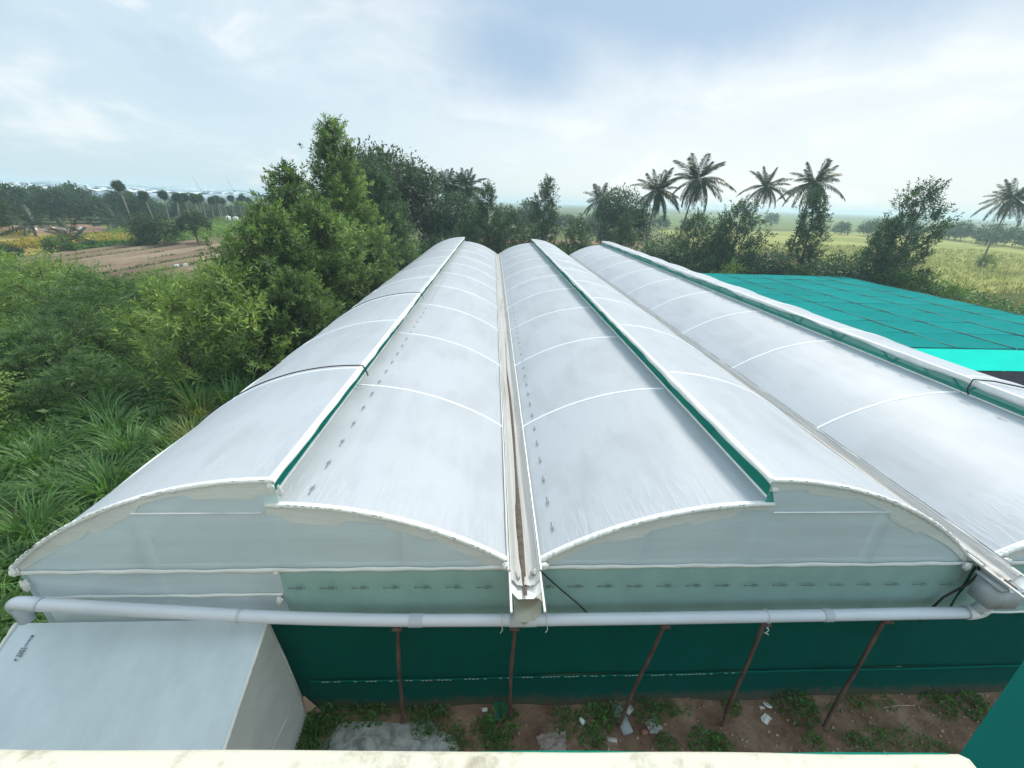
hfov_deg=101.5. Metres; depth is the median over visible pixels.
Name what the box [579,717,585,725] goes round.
paper cup
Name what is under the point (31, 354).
shrub
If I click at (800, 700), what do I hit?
weed
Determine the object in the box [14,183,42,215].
tree
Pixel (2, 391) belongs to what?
shrub
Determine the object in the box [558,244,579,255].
bush
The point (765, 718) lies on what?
paper scrap
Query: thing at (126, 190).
shed
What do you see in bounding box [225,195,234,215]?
palmyra palm
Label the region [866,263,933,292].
bush
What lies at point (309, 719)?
weed
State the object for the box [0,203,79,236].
young palm
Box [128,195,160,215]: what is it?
tree
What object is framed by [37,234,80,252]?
bush
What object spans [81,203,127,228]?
young palm
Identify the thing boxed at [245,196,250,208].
palmyra palm
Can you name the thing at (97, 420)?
grass clump
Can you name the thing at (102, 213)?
tree
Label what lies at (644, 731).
brick piece
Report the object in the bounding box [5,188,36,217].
tree
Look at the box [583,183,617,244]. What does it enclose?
coconut palm
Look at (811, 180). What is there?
coconut palm
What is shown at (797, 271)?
bush
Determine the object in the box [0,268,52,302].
shrub
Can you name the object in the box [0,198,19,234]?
tree
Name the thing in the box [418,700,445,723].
weed
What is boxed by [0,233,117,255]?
ripe field
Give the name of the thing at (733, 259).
weeds
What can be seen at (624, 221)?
tree
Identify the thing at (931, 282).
bush
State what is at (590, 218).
tree
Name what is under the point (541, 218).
tree
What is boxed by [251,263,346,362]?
tree
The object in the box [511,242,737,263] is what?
dry grass
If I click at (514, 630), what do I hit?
support pole
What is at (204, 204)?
tree
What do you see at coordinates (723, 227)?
tree
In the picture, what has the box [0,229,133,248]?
yellow crop
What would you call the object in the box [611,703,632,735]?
stone slab
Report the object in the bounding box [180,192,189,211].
palmyra palm
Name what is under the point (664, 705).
weed
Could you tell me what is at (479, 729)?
weed
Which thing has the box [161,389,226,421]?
grass clump
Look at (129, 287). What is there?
shrub
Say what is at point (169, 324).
sapling
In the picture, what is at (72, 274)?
shrub
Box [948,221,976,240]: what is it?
tree
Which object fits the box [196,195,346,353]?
tree
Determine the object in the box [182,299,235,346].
shrub
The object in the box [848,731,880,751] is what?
weed
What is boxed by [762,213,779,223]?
tree
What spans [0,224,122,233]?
dirt path
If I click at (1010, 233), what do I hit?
tree
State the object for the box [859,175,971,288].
tree
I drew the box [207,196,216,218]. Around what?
palmyra palm
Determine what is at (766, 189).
coconut palm
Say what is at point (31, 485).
grass clump
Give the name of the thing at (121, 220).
young palm
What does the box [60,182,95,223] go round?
coconut palm
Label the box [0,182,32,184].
shed
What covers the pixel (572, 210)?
ground
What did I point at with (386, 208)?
tree
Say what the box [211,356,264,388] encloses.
grass clump
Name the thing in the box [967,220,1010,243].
tree
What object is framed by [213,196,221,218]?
palmyra palm
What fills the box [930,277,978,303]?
bush
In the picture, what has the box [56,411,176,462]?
grass clump
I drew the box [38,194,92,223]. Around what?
tree
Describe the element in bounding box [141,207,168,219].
tree
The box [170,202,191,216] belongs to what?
tree
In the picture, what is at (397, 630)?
support pole
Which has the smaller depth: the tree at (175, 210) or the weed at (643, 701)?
the weed at (643, 701)
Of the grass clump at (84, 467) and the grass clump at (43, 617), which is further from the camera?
the grass clump at (84, 467)
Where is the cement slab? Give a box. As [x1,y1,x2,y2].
[317,720,458,751]
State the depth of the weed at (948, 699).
8.66 m
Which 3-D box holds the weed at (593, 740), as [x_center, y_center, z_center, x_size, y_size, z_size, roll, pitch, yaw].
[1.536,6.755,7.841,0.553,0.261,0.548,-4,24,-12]
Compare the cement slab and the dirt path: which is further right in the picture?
the cement slab
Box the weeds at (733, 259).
[404,240,802,271]
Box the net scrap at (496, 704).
[494,702,507,719]
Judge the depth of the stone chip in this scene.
8.41 m
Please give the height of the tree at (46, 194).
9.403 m
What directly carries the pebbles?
on the soil strip
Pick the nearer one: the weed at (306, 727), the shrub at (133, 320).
the weed at (306, 727)
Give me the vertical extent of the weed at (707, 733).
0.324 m
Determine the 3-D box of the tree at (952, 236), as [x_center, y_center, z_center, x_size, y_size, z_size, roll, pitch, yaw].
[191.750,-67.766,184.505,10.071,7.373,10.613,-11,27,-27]
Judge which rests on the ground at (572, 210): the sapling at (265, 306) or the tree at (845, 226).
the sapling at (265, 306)
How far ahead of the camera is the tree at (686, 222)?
189.57 m
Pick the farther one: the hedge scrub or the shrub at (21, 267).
the hedge scrub
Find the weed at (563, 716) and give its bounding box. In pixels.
[550,704,581,738]
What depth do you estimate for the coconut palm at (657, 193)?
60.28 m
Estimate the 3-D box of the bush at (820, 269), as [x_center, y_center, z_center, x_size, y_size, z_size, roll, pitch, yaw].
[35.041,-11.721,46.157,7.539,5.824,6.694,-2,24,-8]
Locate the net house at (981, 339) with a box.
[701,273,1023,385]
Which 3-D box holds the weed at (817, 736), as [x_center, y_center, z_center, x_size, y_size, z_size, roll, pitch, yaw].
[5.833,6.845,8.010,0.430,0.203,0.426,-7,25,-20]
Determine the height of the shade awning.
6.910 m
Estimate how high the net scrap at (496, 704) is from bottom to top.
0.062 m
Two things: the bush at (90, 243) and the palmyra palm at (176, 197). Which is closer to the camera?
the bush at (90, 243)
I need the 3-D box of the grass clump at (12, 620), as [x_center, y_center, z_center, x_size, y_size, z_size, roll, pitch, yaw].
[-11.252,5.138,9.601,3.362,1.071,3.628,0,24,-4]
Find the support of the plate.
on the soil strip
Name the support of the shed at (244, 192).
on the ground at (572, 210)
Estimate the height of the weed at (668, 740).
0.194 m
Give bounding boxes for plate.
[763,702,771,707]
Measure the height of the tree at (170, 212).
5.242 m
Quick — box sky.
[0,0,1023,220]
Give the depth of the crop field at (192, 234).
99.50 m
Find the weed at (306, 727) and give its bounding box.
[298,714,329,749]
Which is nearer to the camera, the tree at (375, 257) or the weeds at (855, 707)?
the weeds at (855, 707)
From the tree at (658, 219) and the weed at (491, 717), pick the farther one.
the tree at (658, 219)
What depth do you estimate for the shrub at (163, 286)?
34.62 m
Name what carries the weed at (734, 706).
on the soil strip
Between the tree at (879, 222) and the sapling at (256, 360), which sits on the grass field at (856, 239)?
the tree at (879, 222)
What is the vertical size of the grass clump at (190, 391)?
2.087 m
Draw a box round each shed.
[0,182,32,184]
[1,183,56,186]
[3,187,209,200]
[11,186,137,190]
[33,182,89,187]
[38,185,133,189]
[93,188,176,191]
[96,185,149,190]
[145,190,246,200]
[149,187,202,191]
[198,190,253,199]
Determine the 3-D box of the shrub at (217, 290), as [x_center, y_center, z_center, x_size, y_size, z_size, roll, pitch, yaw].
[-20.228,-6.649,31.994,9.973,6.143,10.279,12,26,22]
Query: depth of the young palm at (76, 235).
68.52 m
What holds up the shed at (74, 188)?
on the ground at (572, 210)
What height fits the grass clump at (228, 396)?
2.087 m
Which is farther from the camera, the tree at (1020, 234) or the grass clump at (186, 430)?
the tree at (1020, 234)
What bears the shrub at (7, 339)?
on the ground at (572, 210)
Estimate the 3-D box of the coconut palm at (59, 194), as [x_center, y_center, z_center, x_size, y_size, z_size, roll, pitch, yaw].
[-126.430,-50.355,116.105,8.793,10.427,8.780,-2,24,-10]
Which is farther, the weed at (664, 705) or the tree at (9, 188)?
the tree at (9, 188)
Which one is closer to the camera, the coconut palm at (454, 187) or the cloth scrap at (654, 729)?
the cloth scrap at (654, 729)
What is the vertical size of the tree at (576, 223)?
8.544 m
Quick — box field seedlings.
[5,241,244,279]
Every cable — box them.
[541,571,587,612]
[919,565,979,621]
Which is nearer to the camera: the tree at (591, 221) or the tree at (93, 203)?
the tree at (93, 203)
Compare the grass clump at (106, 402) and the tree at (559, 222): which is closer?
the grass clump at (106, 402)
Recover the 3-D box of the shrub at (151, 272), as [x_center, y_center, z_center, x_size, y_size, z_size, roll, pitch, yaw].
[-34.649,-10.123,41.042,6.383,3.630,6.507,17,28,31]
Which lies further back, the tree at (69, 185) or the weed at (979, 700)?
the tree at (69, 185)
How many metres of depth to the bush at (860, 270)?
44.48 m
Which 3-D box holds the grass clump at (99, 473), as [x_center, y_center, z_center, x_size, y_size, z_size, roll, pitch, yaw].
[-13.072,3.151,13.326,3.604,1.623,3.741,-18,31,-39]
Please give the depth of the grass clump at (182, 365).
21.32 m
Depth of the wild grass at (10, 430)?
17.20 m
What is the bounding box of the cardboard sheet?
[302,696,320,714]
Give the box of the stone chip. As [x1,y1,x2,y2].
[623,704,634,715]
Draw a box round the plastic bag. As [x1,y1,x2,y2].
[536,731,566,750]
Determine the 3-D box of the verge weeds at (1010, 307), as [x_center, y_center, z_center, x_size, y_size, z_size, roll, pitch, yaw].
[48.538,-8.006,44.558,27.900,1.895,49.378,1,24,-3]
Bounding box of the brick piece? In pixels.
[640,728,648,735]
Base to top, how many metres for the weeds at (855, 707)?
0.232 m
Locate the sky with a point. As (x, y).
(158, 94)
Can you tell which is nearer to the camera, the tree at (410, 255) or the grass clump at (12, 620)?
the grass clump at (12, 620)
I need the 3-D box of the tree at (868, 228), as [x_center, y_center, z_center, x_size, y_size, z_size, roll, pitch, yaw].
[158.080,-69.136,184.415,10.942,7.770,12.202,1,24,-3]
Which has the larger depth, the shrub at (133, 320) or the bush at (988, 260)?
the bush at (988, 260)
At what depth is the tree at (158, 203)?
144.19 m
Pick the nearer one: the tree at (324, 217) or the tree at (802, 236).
the tree at (324, 217)
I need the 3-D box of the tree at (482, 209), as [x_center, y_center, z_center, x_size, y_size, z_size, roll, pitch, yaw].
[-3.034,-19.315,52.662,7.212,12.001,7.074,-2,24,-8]
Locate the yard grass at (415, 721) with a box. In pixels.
[295,702,456,749]
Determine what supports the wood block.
on the soil strip
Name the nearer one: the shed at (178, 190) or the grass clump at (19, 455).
the grass clump at (19, 455)
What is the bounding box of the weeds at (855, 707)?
[450,692,957,753]
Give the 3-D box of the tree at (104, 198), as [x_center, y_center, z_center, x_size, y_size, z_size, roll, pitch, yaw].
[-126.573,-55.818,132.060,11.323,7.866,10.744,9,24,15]
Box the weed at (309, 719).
[303,702,341,740]
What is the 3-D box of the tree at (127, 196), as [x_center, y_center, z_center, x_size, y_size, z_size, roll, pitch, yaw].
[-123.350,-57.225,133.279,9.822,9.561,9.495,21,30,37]
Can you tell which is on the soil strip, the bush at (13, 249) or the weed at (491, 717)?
the weed at (491, 717)
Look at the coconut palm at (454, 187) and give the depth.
60.59 m
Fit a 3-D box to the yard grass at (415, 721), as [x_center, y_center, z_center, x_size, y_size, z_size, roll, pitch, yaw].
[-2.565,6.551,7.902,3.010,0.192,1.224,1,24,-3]
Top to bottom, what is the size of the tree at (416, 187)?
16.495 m
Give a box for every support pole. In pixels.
[392,627,403,723]
[508,627,518,721]
[617,625,670,728]
[720,623,771,728]
[822,620,893,727]
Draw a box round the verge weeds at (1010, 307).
[803,269,1023,315]
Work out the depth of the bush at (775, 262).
48.01 m
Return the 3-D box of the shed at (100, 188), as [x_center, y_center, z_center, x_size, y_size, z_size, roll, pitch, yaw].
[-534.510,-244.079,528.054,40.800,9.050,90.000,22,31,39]
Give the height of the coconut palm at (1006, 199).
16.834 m
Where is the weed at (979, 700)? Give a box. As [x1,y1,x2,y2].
[949,688,990,721]
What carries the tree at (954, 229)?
on the grass field at (856, 239)
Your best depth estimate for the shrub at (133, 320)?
27.07 m
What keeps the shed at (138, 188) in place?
on the ground at (572, 210)
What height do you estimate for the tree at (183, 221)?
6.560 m
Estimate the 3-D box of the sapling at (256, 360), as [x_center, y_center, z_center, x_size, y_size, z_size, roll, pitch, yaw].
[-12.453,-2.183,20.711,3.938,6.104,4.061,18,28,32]
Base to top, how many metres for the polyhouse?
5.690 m
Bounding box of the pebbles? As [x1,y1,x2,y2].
[333,693,994,751]
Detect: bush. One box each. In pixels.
[0,243,26,256]
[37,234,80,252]
[81,238,97,248]
[416,231,451,256]
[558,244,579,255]
[632,230,696,269]
[668,249,694,270]
[709,257,753,273]
[732,240,797,274]
[749,263,781,274]
[766,262,809,275]
[798,249,862,302]
[820,245,901,285]
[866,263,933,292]
[886,266,952,296]
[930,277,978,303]
[972,252,996,267]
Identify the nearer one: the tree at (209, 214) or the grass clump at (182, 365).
the grass clump at (182, 365)
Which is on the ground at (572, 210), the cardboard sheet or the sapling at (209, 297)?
the sapling at (209, 297)
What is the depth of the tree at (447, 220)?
52.55 m
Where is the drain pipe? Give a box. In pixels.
[4,596,992,632]
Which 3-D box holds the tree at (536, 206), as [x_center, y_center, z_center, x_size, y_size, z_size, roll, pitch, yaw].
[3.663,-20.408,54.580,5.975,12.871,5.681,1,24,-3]
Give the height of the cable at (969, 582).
1.479 m
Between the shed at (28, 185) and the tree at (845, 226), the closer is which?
the tree at (845, 226)
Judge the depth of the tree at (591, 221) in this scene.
140.43 m
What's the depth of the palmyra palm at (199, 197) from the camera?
130.50 m
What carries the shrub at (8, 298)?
on the ground at (572, 210)
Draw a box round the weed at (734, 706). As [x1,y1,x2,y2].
[721,698,742,716]
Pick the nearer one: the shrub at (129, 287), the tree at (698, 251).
the shrub at (129, 287)
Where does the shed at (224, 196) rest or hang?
on the ground at (572, 210)
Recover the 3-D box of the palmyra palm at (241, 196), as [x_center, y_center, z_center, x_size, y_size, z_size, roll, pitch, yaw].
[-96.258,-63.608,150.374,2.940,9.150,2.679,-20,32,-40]
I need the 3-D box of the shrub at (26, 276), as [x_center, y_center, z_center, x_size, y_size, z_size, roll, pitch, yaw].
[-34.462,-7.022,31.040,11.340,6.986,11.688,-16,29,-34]
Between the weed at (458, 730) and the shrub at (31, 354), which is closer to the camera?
the weed at (458, 730)
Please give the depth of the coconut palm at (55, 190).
111.76 m
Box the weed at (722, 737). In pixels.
[707,731,735,751]
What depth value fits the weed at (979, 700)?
8.68 m
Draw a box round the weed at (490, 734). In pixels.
[480,724,508,750]
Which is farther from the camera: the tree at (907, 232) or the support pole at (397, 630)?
the tree at (907, 232)
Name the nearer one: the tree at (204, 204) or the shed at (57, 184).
the tree at (204, 204)
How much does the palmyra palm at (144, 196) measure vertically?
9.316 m
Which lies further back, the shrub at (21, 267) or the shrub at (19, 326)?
the shrub at (21, 267)
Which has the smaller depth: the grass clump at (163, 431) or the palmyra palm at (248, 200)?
the grass clump at (163, 431)
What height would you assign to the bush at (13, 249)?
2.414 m
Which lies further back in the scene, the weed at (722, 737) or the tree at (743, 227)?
the tree at (743, 227)
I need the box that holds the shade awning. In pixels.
[959,661,1023,767]
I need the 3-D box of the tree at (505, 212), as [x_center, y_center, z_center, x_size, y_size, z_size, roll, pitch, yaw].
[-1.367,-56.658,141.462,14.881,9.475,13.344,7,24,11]
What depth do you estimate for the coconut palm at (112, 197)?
119.89 m
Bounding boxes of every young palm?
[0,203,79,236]
[40,219,88,242]
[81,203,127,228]
[108,214,136,228]
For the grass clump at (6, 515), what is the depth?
12.15 m
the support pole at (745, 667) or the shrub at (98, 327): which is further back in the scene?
the shrub at (98, 327)
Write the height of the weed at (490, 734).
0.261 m
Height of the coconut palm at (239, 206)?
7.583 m
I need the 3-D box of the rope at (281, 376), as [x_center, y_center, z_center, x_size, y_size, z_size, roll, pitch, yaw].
[-5.808,0.897,10.720,4.506,3.038,0.107,1,24,-2]
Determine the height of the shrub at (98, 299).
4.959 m
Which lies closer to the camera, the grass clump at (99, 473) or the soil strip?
the soil strip
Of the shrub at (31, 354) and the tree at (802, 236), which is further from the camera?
the tree at (802, 236)
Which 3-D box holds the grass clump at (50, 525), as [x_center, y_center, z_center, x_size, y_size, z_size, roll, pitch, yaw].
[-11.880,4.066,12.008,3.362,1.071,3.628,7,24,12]
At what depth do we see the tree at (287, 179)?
25.77 m
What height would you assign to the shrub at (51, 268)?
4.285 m
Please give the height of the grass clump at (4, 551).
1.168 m
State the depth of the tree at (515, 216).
50.42 m
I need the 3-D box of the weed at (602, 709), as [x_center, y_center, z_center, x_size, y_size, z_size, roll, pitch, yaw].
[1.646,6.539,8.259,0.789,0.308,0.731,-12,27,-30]
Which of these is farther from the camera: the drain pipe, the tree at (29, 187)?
the tree at (29, 187)
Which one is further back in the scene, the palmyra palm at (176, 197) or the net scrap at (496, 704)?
the palmyra palm at (176, 197)
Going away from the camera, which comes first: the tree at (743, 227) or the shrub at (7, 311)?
the shrub at (7, 311)
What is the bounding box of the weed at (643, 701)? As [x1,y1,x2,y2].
[630,695,662,727]
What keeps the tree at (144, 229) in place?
on the ground at (572, 210)
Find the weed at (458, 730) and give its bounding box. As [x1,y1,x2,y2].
[442,723,466,751]
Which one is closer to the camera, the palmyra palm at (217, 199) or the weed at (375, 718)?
the weed at (375, 718)
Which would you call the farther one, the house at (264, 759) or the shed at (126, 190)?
the shed at (126, 190)
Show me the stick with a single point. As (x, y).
(897, 705)
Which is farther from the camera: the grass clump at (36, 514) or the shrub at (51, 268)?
the shrub at (51, 268)
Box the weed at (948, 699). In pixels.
[917,687,959,722]
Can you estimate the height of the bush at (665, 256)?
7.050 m
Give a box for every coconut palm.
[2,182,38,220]
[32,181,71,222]
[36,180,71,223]
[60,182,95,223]
[99,188,127,218]
[230,200,246,218]
[429,166,473,228]
[446,167,486,210]
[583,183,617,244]
[630,167,681,249]
[669,153,735,249]
[736,166,794,256]
[776,158,844,259]
[969,178,1023,266]
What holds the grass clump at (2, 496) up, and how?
on the ground at (572, 210)
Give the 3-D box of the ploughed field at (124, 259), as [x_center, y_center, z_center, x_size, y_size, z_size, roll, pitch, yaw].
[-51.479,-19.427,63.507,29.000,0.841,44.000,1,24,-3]
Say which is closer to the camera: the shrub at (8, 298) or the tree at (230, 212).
the shrub at (8, 298)
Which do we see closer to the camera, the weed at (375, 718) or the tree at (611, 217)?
the weed at (375, 718)
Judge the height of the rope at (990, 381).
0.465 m
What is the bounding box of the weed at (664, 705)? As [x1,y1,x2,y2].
[661,698,678,715]
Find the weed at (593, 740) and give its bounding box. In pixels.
[578,730,607,750]
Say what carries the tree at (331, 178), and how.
on the ground at (572, 210)
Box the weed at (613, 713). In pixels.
[594,699,624,730]
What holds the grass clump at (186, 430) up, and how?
on the ground at (572, 210)
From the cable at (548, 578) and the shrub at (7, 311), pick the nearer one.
the cable at (548, 578)
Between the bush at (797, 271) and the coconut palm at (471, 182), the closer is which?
the bush at (797, 271)
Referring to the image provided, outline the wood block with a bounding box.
[607,736,616,742]
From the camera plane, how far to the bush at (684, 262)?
51.67 m
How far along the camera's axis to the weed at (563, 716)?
8.22 m
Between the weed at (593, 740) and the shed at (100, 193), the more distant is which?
the shed at (100, 193)
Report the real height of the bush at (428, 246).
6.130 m
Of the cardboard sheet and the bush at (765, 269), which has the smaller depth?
the cardboard sheet
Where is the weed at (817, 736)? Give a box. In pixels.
[802,729,828,751]
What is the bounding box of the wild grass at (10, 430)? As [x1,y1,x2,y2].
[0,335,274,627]
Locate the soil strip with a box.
[298,691,1001,753]
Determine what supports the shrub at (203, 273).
on the ground at (572, 210)
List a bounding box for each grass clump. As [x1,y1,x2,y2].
[0,425,86,473]
[0,450,109,507]
[0,470,63,521]
[0,476,115,554]
[0,493,99,558]
[0,502,19,537]
[0,510,84,599]
[0,550,27,589]
[0,570,47,641]
[0,612,48,639]
[15,439,156,512]
[28,437,171,502]
[31,384,136,422]
[40,397,155,439]
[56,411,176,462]
[118,410,203,455]
[122,433,179,467]
[137,353,208,383]
[143,370,237,412]
[144,360,224,400]
[152,410,204,448]
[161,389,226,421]
[171,367,250,407]
[201,367,264,404]
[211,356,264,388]
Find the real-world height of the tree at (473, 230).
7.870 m
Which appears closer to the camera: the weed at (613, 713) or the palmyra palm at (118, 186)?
the weed at (613, 713)
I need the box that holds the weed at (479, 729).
[469,715,493,743]
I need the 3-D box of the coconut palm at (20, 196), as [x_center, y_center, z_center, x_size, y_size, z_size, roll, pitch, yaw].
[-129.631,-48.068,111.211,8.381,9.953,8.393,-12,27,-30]
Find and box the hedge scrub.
[0,234,188,263]
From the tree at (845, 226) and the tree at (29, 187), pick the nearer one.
the tree at (29, 187)
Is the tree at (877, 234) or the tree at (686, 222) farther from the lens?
the tree at (686, 222)
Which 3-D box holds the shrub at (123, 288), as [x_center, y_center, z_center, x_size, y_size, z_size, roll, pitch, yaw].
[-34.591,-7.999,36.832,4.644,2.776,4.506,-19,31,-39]
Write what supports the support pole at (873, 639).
on the soil strip
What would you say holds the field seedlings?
on the ploughed field at (124, 259)
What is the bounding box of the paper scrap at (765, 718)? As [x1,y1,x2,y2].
[760,713,771,724]
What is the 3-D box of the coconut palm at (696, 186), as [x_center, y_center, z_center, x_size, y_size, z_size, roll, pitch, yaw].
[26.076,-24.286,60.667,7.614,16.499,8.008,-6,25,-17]
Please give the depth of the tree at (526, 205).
137.05 m
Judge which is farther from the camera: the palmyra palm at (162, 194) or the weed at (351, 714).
the palmyra palm at (162, 194)
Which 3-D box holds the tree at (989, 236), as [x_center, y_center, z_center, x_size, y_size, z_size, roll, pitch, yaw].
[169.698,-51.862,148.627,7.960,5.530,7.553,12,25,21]
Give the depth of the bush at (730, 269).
47.90 m
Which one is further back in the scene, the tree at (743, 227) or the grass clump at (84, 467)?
the tree at (743, 227)
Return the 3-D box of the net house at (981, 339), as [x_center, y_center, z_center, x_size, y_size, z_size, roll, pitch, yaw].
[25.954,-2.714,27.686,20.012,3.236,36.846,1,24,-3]
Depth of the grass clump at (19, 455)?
15.36 m
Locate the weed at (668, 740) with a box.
[654,731,679,751]
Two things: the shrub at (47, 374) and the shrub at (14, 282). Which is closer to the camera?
the shrub at (47, 374)
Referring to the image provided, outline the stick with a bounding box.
[883,704,914,707]
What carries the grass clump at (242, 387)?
on the ground at (572, 210)
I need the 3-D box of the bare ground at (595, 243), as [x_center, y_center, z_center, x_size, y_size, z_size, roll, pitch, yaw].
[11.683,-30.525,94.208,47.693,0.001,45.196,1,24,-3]
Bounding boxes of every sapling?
[109,268,233,393]
[175,254,274,373]
[206,278,303,381]
[243,266,294,356]
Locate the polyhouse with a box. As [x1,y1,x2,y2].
[8,237,1023,708]
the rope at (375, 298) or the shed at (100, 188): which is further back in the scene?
the shed at (100, 188)
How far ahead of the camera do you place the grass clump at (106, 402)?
18.08 m
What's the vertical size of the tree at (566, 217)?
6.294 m
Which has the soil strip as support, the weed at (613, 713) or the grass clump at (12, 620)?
the weed at (613, 713)
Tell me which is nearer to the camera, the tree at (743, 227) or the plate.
the plate
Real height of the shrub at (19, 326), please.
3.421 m
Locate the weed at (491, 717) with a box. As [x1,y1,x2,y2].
[482,702,520,744]
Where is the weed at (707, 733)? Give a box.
[686,723,726,751]
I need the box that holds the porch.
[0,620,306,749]
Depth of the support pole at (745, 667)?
7.71 m
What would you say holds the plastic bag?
on the soil strip
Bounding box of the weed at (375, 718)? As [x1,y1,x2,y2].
[357,701,390,727]
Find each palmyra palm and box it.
[109,179,130,215]
[136,191,153,221]
[156,190,170,221]
[169,192,183,216]
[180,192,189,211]
[189,194,199,211]
[195,194,203,213]
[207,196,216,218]
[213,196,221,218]
[218,197,227,215]
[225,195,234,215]
[238,194,246,213]
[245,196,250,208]
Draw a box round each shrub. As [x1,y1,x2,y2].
[0,242,140,328]
[0,255,57,286]
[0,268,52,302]
[0,279,49,319]
[0,295,59,342]
[0,296,148,379]
[0,313,86,367]
[0,314,56,385]
[0,326,117,399]
[0,363,45,426]
[1,274,154,345]
[6,346,147,420]
[12,255,95,290]
[47,264,172,326]
[50,268,108,288]
[74,301,164,353]
[98,280,144,300]
[124,261,186,295]
[124,271,202,314]
[131,325,228,373]
[160,260,220,312]
[181,265,250,322]
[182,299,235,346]
[196,252,231,297]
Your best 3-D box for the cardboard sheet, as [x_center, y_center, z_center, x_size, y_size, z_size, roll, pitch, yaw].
[-3.819,6.231,8.078,0.320,0.620,0.060,1,24,-3]
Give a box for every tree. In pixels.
[0,182,31,221]
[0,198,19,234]
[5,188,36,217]
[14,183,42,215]
[17,192,67,218]
[25,186,74,222]
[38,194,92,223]
[46,180,89,218]
[68,188,97,201]
[70,194,124,222]
[90,201,123,221]
[95,194,125,215]
[104,191,144,217]
[106,191,136,218]
[116,210,185,246]
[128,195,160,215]
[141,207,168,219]
[152,200,168,210]
[157,205,173,219]
[168,208,213,241]
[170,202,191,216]
[191,202,210,210]
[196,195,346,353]
[199,208,214,217]
[209,204,223,218]
[225,206,244,217]
[243,156,363,316]
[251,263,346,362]
[269,192,389,321]
[296,112,404,297]
[306,135,455,239]
[331,154,417,274]
[354,227,397,298]
[379,216,421,269]
[410,186,486,249]
[450,216,490,243]
[465,179,511,250]
[486,205,533,253]
[489,202,522,229]
[517,197,541,227]
[524,172,560,246]
[531,210,555,229]
[544,210,562,231]
[552,212,594,253]
[556,214,574,228]
[584,212,606,228]
[584,218,602,232]
[589,182,657,246]
[609,210,640,249]
[651,214,670,229]
[666,207,717,272]
[680,218,694,229]
[694,219,735,272]
[703,194,777,273]
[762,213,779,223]
[777,183,834,274]
[830,220,852,233]
[852,216,901,281]
[855,218,880,236]
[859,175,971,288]
[870,216,890,233]
[903,222,924,236]
[937,223,959,239]
[943,221,977,239]
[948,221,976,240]
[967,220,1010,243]
[971,230,1005,245]
[998,227,1023,246]
[1011,230,1023,245]
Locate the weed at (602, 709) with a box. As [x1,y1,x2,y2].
[578,701,614,738]
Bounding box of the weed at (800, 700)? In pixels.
[771,689,821,730]
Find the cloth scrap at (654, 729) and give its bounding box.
[645,717,662,733]
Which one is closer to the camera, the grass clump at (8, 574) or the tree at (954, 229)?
the grass clump at (8, 574)
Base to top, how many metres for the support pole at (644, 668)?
2.886 m
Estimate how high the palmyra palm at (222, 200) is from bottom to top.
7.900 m
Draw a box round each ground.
[0,196,1023,674]
[485,240,641,250]
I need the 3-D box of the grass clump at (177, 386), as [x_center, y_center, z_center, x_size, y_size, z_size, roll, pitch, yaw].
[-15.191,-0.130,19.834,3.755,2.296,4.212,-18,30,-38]
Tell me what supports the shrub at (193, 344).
on the ground at (572, 210)
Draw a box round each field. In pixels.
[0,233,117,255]
[0,240,268,283]
[102,225,237,239]
[577,211,1016,231]
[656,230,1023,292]
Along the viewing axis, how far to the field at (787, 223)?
360.02 m
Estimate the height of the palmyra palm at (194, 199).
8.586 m
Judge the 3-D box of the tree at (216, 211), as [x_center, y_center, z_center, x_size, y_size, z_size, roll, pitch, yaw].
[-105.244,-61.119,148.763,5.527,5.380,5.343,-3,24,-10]
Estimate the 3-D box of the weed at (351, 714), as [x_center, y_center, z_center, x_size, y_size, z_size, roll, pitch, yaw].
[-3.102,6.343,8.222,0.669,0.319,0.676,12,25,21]
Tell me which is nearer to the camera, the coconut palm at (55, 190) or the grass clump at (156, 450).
the grass clump at (156, 450)
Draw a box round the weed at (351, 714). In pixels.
[336,698,373,730]
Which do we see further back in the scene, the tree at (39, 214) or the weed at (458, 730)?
the tree at (39, 214)
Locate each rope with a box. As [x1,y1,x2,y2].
[199,365,367,423]
[326,292,422,327]
[966,379,1023,394]
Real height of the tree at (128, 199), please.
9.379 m
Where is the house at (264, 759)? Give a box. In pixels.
[0,749,975,767]
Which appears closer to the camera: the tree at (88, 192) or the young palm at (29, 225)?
the young palm at (29, 225)
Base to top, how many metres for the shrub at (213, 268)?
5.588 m

